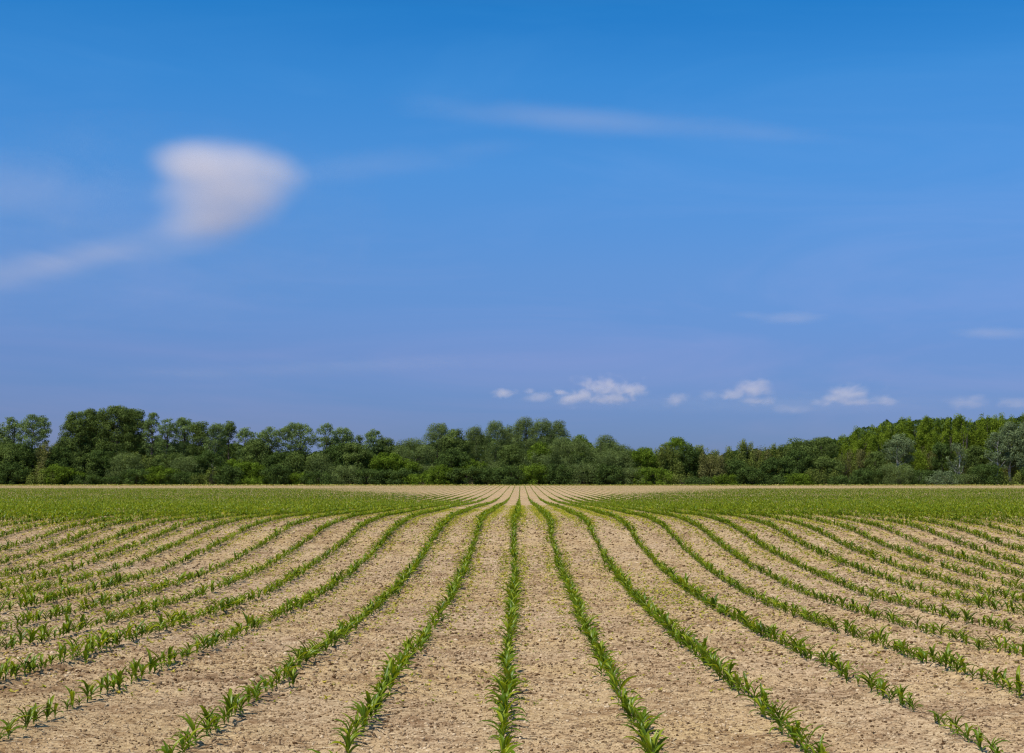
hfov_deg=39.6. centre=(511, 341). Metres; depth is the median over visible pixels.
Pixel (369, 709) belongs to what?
corn plant
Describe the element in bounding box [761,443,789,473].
tree
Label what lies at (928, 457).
tree
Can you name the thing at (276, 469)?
shrub
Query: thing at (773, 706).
corn plant
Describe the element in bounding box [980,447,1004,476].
tree
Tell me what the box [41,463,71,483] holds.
round bush
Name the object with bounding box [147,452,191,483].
tall shrub
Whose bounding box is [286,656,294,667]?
corn plant
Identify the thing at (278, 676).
corn plant
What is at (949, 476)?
shrub
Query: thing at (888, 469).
shrub
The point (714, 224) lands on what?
sky
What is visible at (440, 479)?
shrub
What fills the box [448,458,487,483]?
tall shrub
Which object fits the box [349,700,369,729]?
corn plant
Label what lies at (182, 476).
shrub
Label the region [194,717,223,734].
corn plant
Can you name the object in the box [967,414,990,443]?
locust tree
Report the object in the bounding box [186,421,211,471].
broadleaf tree
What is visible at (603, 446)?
willow tree
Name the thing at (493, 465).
tall shrub
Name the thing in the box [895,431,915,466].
locust tree
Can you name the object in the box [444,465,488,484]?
shrub
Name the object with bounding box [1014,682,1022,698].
corn plant
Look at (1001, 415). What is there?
locust tree
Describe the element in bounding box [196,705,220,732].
corn plant
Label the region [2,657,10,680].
corn plant
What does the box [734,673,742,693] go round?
corn plant
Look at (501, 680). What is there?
corn plant
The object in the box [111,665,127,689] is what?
corn plant
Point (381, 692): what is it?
corn plant
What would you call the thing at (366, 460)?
tall shrub
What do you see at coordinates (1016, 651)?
corn plant
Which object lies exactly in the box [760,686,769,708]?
corn plant
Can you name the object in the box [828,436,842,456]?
locust tree
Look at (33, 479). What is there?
shrub
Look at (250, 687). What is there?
corn plant
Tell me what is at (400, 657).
corn plant
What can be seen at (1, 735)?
corn plant
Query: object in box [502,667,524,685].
corn plant
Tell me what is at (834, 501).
corn rows
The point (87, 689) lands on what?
corn plant
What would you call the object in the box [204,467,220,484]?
round bush
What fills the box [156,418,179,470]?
poplar tree
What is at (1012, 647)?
corn plant
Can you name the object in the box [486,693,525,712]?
corn plant
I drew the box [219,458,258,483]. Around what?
tall shrub
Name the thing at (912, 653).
corn plant
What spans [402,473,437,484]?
shrub
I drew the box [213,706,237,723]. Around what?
corn plant
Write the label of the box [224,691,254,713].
corn plant
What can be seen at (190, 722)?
corn plant
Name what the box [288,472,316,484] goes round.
shrub
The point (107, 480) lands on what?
shrub
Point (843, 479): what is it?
shrub
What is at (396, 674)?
corn plant
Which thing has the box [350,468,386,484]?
shrub
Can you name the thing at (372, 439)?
poplar tree
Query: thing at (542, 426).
willow tree
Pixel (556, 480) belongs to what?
shrub
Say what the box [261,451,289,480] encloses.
tall shrub
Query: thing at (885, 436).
locust tree
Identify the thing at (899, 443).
white poplar tree
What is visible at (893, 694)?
corn plant
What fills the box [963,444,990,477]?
tree
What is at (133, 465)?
tall shrub
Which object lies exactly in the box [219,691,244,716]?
corn plant
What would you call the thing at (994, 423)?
locust tree
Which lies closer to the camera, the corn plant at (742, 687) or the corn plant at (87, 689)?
the corn plant at (87, 689)
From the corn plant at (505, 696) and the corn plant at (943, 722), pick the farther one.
the corn plant at (505, 696)
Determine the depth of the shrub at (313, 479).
234.17 m
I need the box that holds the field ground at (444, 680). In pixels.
[0,482,1023,752]
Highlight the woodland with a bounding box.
[16,416,1023,483]
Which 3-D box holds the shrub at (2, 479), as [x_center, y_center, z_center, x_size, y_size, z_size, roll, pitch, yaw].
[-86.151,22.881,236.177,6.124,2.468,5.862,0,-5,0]
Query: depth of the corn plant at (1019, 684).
8.53 m
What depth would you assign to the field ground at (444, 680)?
12.41 m
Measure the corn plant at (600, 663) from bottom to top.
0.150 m
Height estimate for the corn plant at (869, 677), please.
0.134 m
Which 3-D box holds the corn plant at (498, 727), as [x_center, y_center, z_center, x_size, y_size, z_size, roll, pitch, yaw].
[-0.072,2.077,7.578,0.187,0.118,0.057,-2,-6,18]
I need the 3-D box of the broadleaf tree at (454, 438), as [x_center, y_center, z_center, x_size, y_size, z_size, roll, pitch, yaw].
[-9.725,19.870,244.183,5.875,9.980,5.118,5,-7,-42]
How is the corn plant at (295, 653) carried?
on the field ground at (444, 680)
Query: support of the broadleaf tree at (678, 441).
on the field ground at (444, 680)
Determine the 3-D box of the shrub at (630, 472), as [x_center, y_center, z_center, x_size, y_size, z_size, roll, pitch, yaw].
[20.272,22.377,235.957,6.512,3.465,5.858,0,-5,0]
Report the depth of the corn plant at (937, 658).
10.07 m
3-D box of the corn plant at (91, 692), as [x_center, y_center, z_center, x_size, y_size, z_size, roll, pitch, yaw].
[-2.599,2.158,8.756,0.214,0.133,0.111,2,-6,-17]
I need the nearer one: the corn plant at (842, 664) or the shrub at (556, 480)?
the corn plant at (842, 664)
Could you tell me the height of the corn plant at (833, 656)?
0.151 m
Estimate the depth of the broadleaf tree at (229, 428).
246.56 m
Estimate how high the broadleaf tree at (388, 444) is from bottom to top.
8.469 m
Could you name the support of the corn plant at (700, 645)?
on the field ground at (444, 680)
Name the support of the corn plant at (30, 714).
on the field ground at (444, 680)
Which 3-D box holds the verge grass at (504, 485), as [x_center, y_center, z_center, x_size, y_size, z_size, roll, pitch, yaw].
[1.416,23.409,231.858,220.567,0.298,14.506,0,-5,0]
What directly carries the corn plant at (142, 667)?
on the field ground at (444, 680)
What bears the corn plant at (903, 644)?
on the field ground at (444, 680)
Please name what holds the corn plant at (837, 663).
on the field ground at (444, 680)
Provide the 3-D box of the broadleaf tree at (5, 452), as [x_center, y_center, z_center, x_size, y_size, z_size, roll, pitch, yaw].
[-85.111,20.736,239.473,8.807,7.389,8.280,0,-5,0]
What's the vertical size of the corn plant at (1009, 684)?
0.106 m
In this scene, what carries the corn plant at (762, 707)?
on the field ground at (444, 680)
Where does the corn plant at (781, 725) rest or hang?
on the field ground at (444, 680)
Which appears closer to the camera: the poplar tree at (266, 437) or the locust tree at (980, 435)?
the poplar tree at (266, 437)
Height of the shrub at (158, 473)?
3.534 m
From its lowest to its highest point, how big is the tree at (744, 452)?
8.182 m
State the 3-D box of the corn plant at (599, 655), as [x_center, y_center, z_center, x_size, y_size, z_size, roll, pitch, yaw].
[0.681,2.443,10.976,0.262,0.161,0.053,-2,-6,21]
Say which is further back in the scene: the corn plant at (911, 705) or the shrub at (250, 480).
the shrub at (250, 480)
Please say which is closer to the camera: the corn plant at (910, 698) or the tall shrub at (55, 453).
the corn plant at (910, 698)
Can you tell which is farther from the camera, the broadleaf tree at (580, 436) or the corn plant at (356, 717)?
the broadleaf tree at (580, 436)
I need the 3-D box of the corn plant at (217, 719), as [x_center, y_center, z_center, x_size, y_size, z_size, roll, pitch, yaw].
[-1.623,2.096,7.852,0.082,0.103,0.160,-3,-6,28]
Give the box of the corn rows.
[0,485,1023,752]
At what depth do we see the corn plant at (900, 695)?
8.38 m
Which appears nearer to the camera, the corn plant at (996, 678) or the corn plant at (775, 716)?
the corn plant at (775, 716)
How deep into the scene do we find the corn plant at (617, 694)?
8.92 m
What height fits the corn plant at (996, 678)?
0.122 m
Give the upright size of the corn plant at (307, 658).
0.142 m
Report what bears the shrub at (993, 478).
on the field ground at (444, 680)
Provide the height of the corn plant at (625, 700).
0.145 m
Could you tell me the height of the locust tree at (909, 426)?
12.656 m
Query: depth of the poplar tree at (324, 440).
241.29 m
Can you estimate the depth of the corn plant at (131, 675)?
9.56 m
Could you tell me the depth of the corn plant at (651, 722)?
7.33 m
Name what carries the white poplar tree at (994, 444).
on the field ground at (444, 680)
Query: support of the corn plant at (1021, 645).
on the field ground at (444, 680)
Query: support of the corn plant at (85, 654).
on the field ground at (444, 680)
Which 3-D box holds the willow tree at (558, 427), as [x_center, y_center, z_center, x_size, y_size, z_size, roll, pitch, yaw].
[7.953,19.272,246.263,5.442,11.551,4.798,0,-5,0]
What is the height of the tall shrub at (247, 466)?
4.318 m
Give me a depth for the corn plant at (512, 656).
10.68 m
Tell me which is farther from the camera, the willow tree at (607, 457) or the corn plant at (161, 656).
the willow tree at (607, 457)
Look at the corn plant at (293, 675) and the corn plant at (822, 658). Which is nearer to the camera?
the corn plant at (293, 675)
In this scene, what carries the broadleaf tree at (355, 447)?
on the field ground at (444, 680)
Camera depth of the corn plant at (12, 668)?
9.44 m
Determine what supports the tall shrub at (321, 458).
on the field ground at (444, 680)
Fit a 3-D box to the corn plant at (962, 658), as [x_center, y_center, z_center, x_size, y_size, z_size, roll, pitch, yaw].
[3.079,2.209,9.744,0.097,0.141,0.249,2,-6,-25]
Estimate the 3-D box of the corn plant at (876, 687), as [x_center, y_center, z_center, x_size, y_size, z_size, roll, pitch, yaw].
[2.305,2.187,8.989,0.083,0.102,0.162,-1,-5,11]
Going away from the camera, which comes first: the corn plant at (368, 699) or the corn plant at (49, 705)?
the corn plant at (49, 705)
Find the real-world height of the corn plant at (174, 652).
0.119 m
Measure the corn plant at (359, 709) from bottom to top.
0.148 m
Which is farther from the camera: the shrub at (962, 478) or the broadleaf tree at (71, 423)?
the broadleaf tree at (71, 423)
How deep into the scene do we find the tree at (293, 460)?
237.70 m
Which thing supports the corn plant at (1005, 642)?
on the field ground at (444, 680)
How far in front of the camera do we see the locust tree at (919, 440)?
252.91 m
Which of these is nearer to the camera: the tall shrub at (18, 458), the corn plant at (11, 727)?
the corn plant at (11, 727)
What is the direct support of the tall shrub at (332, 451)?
on the field ground at (444, 680)
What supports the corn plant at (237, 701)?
on the field ground at (444, 680)
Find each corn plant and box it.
[0,661,9,678]
[0,715,28,738]
[0,720,20,735]
[0,725,13,738]
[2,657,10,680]
[9,662,15,677]
[11,652,41,676]
[11,661,28,677]
[12,704,44,725]
[16,708,34,729]
[19,704,55,721]
[21,652,45,674]
[33,702,39,723]
[36,653,51,669]
[40,695,57,719]
[45,703,62,717]
[48,654,61,663]
[52,641,80,661]
[55,641,64,661]
[59,698,71,709]
[60,635,85,659]
[61,636,93,657]
[63,685,74,708]
[69,695,87,706]
[73,637,95,655]
[75,680,100,702]
[75,680,106,699]
[80,634,99,653]
[83,642,94,664]
[91,675,105,693]
[98,672,116,693]
[109,674,116,690]
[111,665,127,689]
[122,667,141,683]
[129,656,142,680]
[138,663,151,678]
[144,649,172,670]
[146,647,165,672]
[149,657,166,673]
[161,655,179,667]
[168,646,175,666]
[171,727,205,748]
[172,648,180,660]
[176,713,218,744]
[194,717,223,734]
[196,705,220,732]
[196,714,216,734]
[209,712,228,726]
[209,713,219,730]
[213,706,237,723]
[214,688,234,721]
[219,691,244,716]
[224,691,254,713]
[234,679,268,696]
[234,693,249,714]
[242,686,250,703]
[246,685,269,693]
[254,691,263,702]
[259,675,272,691]
[267,667,291,688]
[268,674,280,691]
[272,665,281,683]
[275,659,300,675]
[277,662,297,679]
[281,667,288,680]
[284,645,313,665]
[285,668,299,686]
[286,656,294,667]
[295,649,305,668]
[296,649,319,663]
[331,719,363,738]
[332,724,366,737]
[340,713,372,732]
[342,701,382,718]
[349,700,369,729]
[351,701,381,721]
[352,701,381,724]
[354,712,359,728]
[360,681,401,707]
[364,691,379,713]
[364,696,384,719]
[371,680,389,699]
[374,691,387,714]
[375,656,393,684]
[376,658,412,675]
[377,664,398,689]
[378,650,405,669]
[382,661,408,676]
[385,665,404,691]
[392,651,414,668]
[396,652,416,666]
[480,710,528,731]
[483,674,521,697]
[485,674,520,689]
[485,689,513,705]
[485,690,518,713]
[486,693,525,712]
[486,719,513,739]
[489,698,525,725]
[490,724,518,738]
[492,675,526,698]
[492,682,515,699]
[493,650,518,668]
[494,651,520,667]
[494,658,519,667]
[496,690,512,711]
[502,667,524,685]
[585,650,613,659]
[586,658,616,675]
[589,650,617,669]
[599,667,626,682]
[602,663,619,678]
[603,671,640,697]
[605,660,619,672]
[607,669,625,693]
[609,686,628,702]
[610,697,644,718]
[618,693,642,720]
[619,704,652,726]
[620,700,646,714]
[621,711,665,747]
[622,687,635,712]
[625,717,660,733]
[626,702,639,721]
[633,708,660,726]
[634,713,657,724]
[637,726,651,751]
[692,637,707,664]
[693,645,720,665]
[695,644,719,666]
[702,652,711,667]
[702,654,723,671]
[704,651,716,663]
[704,656,737,672]
[711,657,728,679]
[721,670,735,688]
[721,672,748,690]
[724,669,735,683]
[726,661,737,683]
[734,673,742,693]
[735,683,771,706]
[736,681,750,695]
[743,671,756,694]
[748,697,773,714]
[753,694,771,718]
[755,704,806,734]
[760,683,769,701]
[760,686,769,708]
[763,710,804,730]
[765,700,779,719]
[766,700,787,719]
[773,714,808,736]
[780,722,798,746]
[782,720,807,739]
[787,723,815,750]
[802,648,819,659]
[811,644,840,664]
[813,651,823,665]
[826,650,841,668]
[828,661,855,677]
[832,657,840,673]
[832,660,854,670]
[833,661,860,679]
[844,665,854,682]
[853,670,885,687]
[855,668,884,684]
[860,670,885,691]
[871,679,879,693]
[873,685,903,702]
[877,677,886,697]
[883,685,897,699]
[893,642,923,656]
[895,684,908,706]
[895,692,909,706]
[898,639,905,656]
[900,644,923,657]
[901,694,914,709]
[902,648,924,659]
[904,698,922,711]
[911,648,929,662]
[921,650,928,663]
[926,644,938,662]
[928,652,950,665]
[928,710,950,725]
[937,715,949,728]
[938,642,951,669]
[939,713,970,735]
[945,652,977,672]
[947,653,955,670]
[947,653,967,671]
[947,655,962,673]
[949,723,985,742]
[950,723,977,738]
[954,659,977,675]
[960,665,984,679]
[970,727,983,750]
[977,669,991,683]
[980,666,1008,685]
[985,670,1011,687]
[993,668,1014,689]
[999,676,1013,690]
[1001,636,1014,651]
[1006,641,1021,653]
[1008,665,1021,695]
[1009,645,1018,653]
[1011,643,1023,653]
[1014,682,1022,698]
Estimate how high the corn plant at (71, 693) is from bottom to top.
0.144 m
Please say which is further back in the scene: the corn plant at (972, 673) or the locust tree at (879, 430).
the locust tree at (879, 430)
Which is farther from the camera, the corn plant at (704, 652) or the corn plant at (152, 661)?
the corn plant at (704, 652)
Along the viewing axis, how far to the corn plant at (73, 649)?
10.69 m
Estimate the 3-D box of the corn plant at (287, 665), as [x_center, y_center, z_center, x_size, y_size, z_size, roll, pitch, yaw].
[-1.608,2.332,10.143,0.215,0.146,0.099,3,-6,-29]
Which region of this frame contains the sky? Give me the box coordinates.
[0,0,1023,461]
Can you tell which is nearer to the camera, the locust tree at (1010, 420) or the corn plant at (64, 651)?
the corn plant at (64, 651)
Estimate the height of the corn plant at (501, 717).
0.157 m
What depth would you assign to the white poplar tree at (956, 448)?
238.05 m
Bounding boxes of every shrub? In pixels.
[0,443,36,483]
[0,462,31,484]
[0,474,10,484]
[25,465,61,484]
[40,445,77,483]
[49,467,87,484]
[67,474,101,484]
[68,452,104,481]
[81,449,118,482]
[95,475,122,484]
[104,451,150,482]
[115,468,153,484]
[120,451,159,483]
[139,465,181,484]
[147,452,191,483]
[160,471,200,484]
[164,455,205,483]
[188,473,205,484]
[191,450,229,483]
[210,464,244,484]
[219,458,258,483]
[233,460,268,479]
[234,475,269,484]
[259,464,292,484]
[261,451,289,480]
[280,450,311,483]
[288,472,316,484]
[300,471,342,484]
[302,452,336,480]
[322,465,367,484]
[323,442,358,483]
[349,451,384,482]
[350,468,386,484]
[367,452,405,483]
[379,468,418,484]
[383,458,422,483]
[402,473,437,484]
[410,462,437,483]
[424,463,454,484]
[433,448,473,483]
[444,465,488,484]
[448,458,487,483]
[475,467,507,484]
[478,462,502,482]
[489,465,531,484]
[497,444,526,482]
[518,463,552,484]
[522,441,559,483]
[539,463,574,484]
[560,460,600,484]
[568,454,599,484]
[587,463,629,484]
[599,443,634,483]
[616,465,652,484]
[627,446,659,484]
[633,467,673,484]
[644,442,684,483]
[663,471,692,484]
[671,443,704,482]
[682,476,715,484]
[698,451,727,484]
[711,473,741,484]
[719,458,748,483]
[734,466,765,484]
[743,457,776,483]
[758,457,798,483]
[759,474,799,484]
[782,449,815,483]
[783,472,814,484]
[800,456,845,482]
[804,468,839,484]
[827,475,869,484]
[850,468,884,484]
[876,462,917,484]
[899,469,942,484]
[915,469,961,484]
[945,473,986,484]
[967,464,1004,484]
[998,472,1023,484]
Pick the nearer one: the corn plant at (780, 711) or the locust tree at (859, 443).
the corn plant at (780, 711)
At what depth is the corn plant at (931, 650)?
10.30 m
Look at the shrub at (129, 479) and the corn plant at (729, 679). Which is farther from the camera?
the shrub at (129, 479)
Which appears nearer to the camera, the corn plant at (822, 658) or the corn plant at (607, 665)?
the corn plant at (607, 665)
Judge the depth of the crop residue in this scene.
9.77 m
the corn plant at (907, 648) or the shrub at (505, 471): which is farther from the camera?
the shrub at (505, 471)
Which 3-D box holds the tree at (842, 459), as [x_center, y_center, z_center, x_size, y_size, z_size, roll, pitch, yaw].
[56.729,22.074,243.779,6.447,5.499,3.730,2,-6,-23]
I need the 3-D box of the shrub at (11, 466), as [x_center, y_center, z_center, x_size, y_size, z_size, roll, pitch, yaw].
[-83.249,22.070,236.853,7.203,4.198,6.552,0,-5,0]
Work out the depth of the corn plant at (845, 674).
9.59 m
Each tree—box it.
[0,416,21,445]
[0,428,13,449]
[0,442,28,483]
[14,414,51,467]
[48,436,80,482]
[57,410,97,472]
[77,407,119,456]
[94,405,142,472]
[115,408,152,470]
[140,412,160,462]
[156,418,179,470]
[166,417,197,458]
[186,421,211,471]
[202,423,228,471]
[218,420,239,464]
[234,427,256,461]
[238,438,273,476]
[251,426,283,464]
[277,422,318,468]
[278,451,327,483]
[316,422,337,483]
[328,427,355,465]
[333,442,373,483]
[352,435,363,456]
[362,428,385,455]
[373,436,400,466]
[391,437,435,482]
[420,423,454,466]
[439,428,472,465]
[463,424,491,484]
[479,420,511,477]
[497,424,521,458]
[509,416,536,483]
[517,450,570,483]
[526,417,557,461]
[544,435,597,482]
[547,420,572,463]
[571,434,591,474]
[587,449,637,483]
[588,434,620,464]
[663,436,690,475]
[691,444,716,483]
[712,445,735,483]
[734,438,757,462]
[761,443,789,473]
[775,437,821,473]
[804,436,844,480]
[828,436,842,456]
[832,454,858,483]
[839,434,862,456]
[841,442,860,476]
[845,449,874,477]
[849,425,871,459]
[852,439,866,469]
[860,451,889,484]
[861,425,879,456]
[865,434,882,475]
[871,423,893,440]
[879,428,892,478]
[881,433,916,483]
[881,447,901,483]
[885,420,906,451]
[892,417,915,440]
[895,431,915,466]
[902,449,930,478]
[905,416,917,447]
[915,430,932,453]
[916,415,934,448]
[919,446,938,483]
[923,430,949,472]
[928,417,941,436]
[929,441,956,477]
[931,417,954,470]
[941,427,961,473]
[943,414,966,458]
[946,443,967,475]
[951,425,973,475]
[951,445,974,482]
[963,415,979,439]
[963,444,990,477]
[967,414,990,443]
[972,425,987,483]
[980,415,1004,460]
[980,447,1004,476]
[984,432,1008,475]
[990,412,1004,431]
[993,421,1023,480]
[999,445,1019,483]
[1002,415,1017,425]
[1012,422,1023,471]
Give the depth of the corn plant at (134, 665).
9.67 m
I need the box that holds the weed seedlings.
[0,505,1023,705]
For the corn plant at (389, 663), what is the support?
on the field ground at (444, 680)
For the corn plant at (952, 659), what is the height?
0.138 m
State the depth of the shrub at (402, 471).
235.31 m
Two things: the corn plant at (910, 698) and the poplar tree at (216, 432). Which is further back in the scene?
the poplar tree at (216, 432)
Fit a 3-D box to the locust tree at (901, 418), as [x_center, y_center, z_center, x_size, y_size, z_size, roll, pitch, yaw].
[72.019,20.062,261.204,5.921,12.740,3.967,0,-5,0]
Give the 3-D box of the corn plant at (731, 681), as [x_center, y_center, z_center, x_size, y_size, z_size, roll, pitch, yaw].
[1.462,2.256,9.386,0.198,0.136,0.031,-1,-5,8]
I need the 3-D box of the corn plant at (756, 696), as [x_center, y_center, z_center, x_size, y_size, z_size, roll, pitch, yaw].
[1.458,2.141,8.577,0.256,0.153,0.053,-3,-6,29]
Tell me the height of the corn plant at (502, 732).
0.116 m
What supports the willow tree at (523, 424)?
on the field ground at (444, 680)
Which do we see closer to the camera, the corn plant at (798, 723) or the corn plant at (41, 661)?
the corn plant at (798, 723)
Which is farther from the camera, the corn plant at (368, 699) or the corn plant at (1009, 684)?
the corn plant at (1009, 684)
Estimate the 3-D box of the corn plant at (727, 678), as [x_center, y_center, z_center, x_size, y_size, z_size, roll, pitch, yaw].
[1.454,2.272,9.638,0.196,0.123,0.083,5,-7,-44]
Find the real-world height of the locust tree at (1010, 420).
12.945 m
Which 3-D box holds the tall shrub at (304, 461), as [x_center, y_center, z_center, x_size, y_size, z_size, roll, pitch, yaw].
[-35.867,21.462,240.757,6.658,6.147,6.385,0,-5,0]
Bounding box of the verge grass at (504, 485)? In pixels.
[0,484,1023,485]
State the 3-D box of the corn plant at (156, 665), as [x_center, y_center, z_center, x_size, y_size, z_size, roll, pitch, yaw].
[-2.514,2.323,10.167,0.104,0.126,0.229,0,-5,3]
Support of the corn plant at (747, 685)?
on the field ground at (444, 680)
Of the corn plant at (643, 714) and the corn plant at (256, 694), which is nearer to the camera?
the corn plant at (643, 714)
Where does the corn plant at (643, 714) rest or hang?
on the field ground at (444, 680)
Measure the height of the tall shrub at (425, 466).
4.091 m
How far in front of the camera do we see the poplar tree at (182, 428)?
245.18 m
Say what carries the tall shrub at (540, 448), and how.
on the field ground at (444, 680)
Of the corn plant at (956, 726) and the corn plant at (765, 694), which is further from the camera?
the corn plant at (765, 694)
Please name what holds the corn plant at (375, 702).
on the field ground at (444, 680)
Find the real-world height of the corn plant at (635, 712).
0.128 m
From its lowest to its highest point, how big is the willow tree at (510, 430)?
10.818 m
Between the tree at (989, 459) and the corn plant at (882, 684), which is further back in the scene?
the tree at (989, 459)
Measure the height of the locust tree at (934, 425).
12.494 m
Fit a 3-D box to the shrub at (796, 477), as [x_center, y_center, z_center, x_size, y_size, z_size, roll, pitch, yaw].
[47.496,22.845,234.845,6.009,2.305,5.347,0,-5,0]
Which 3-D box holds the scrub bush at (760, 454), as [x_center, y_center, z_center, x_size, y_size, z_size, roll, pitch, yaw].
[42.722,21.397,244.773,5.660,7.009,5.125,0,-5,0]
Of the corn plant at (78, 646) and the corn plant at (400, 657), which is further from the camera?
the corn plant at (78, 646)
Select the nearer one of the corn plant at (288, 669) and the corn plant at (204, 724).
the corn plant at (204, 724)
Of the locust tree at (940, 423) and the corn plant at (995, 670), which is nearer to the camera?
the corn plant at (995, 670)
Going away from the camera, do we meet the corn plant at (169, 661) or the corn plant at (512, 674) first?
the corn plant at (512, 674)
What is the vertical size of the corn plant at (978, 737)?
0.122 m
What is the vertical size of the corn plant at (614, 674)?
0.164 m
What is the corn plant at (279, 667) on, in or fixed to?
on the field ground at (444, 680)
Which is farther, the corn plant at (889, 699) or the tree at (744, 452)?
the tree at (744, 452)
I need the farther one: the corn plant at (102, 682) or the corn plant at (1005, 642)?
the corn plant at (1005, 642)
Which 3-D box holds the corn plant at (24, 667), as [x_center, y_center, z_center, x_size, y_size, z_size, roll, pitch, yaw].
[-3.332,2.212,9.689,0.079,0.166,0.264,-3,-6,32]
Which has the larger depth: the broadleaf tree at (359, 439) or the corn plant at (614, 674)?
the broadleaf tree at (359, 439)
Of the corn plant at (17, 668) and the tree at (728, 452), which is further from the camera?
the tree at (728, 452)
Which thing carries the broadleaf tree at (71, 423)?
on the field ground at (444, 680)
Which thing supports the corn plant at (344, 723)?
on the field ground at (444, 680)
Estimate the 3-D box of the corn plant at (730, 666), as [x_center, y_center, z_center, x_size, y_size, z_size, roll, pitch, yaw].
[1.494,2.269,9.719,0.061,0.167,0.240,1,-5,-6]
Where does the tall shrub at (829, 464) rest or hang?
on the field ground at (444, 680)
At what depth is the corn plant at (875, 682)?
9.07 m
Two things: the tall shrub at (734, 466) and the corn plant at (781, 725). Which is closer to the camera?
the corn plant at (781, 725)
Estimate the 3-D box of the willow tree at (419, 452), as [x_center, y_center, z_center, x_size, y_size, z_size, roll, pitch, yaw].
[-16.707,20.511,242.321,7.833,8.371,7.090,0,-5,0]
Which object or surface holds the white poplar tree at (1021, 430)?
on the field ground at (444, 680)
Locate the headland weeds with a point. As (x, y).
(475, 488)
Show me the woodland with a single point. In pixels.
(835, 441)
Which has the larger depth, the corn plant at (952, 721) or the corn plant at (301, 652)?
the corn plant at (301, 652)
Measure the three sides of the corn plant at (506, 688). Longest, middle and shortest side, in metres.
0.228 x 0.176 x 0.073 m
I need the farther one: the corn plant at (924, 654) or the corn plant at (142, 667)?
the corn plant at (924, 654)
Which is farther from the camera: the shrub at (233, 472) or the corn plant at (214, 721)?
the shrub at (233, 472)
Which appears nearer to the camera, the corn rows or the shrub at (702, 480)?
the corn rows
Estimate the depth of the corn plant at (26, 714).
7.62 m
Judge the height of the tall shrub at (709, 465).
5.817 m
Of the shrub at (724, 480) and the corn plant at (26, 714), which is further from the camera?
the shrub at (724, 480)
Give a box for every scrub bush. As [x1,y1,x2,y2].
[34,441,62,483]
[748,445,772,472]
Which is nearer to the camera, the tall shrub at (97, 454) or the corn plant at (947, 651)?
the corn plant at (947, 651)
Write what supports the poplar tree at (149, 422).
on the field ground at (444, 680)
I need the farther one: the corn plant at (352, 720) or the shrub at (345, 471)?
the shrub at (345, 471)
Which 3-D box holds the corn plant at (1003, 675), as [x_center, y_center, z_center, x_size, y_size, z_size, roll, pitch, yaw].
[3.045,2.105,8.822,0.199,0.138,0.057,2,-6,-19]
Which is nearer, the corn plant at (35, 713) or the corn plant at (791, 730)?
the corn plant at (791, 730)
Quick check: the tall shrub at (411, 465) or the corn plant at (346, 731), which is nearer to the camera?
the corn plant at (346, 731)
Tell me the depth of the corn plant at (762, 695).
8.52 m
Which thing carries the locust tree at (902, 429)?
on the field ground at (444, 680)
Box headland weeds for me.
[1,485,1022,489]
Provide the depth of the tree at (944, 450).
243.36 m
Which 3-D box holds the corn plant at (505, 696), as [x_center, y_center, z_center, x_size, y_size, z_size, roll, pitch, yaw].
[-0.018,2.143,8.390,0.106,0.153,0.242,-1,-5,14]
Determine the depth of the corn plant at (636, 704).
8.31 m
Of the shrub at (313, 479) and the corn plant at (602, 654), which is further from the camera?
the shrub at (313, 479)
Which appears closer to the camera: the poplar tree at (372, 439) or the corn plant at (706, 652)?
the corn plant at (706, 652)
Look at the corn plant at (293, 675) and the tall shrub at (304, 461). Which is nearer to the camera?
the corn plant at (293, 675)
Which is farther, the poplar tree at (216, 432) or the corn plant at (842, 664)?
the poplar tree at (216, 432)
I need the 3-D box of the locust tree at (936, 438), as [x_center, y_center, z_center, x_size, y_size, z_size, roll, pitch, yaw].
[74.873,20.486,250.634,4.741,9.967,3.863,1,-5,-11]
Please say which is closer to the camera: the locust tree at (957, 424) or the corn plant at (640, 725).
the corn plant at (640, 725)
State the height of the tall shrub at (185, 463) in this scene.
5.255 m
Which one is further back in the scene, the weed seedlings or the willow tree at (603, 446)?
the willow tree at (603, 446)
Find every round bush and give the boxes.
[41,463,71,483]
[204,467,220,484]
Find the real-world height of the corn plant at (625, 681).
0.186 m
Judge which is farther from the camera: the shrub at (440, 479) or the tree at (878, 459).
the tree at (878, 459)
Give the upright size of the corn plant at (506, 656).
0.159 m
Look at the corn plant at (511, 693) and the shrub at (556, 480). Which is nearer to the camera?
the corn plant at (511, 693)
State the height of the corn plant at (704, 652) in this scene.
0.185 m
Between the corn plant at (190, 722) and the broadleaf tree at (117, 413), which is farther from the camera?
the broadleaf tree at (117, 413)
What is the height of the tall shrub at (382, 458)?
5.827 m
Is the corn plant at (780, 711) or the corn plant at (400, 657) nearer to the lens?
the corn plant at (780, 711)
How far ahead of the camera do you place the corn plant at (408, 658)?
10.80 m
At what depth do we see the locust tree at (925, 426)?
254.59 m
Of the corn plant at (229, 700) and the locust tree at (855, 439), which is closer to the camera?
the corn plant at (229, 700)
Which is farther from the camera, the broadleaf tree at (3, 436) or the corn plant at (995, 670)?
the broadleaf tree at (3, 436)
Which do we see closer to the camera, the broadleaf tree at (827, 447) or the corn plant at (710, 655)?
the corn plant at (710, 655)
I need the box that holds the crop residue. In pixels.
[0,514,1023,752]
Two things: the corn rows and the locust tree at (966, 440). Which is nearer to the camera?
the corn rows
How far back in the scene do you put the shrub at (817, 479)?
235.48 m
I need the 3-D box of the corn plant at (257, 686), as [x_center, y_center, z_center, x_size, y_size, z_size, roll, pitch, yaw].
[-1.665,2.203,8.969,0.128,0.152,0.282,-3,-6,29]
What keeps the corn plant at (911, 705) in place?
on the field ground at (444, 680)

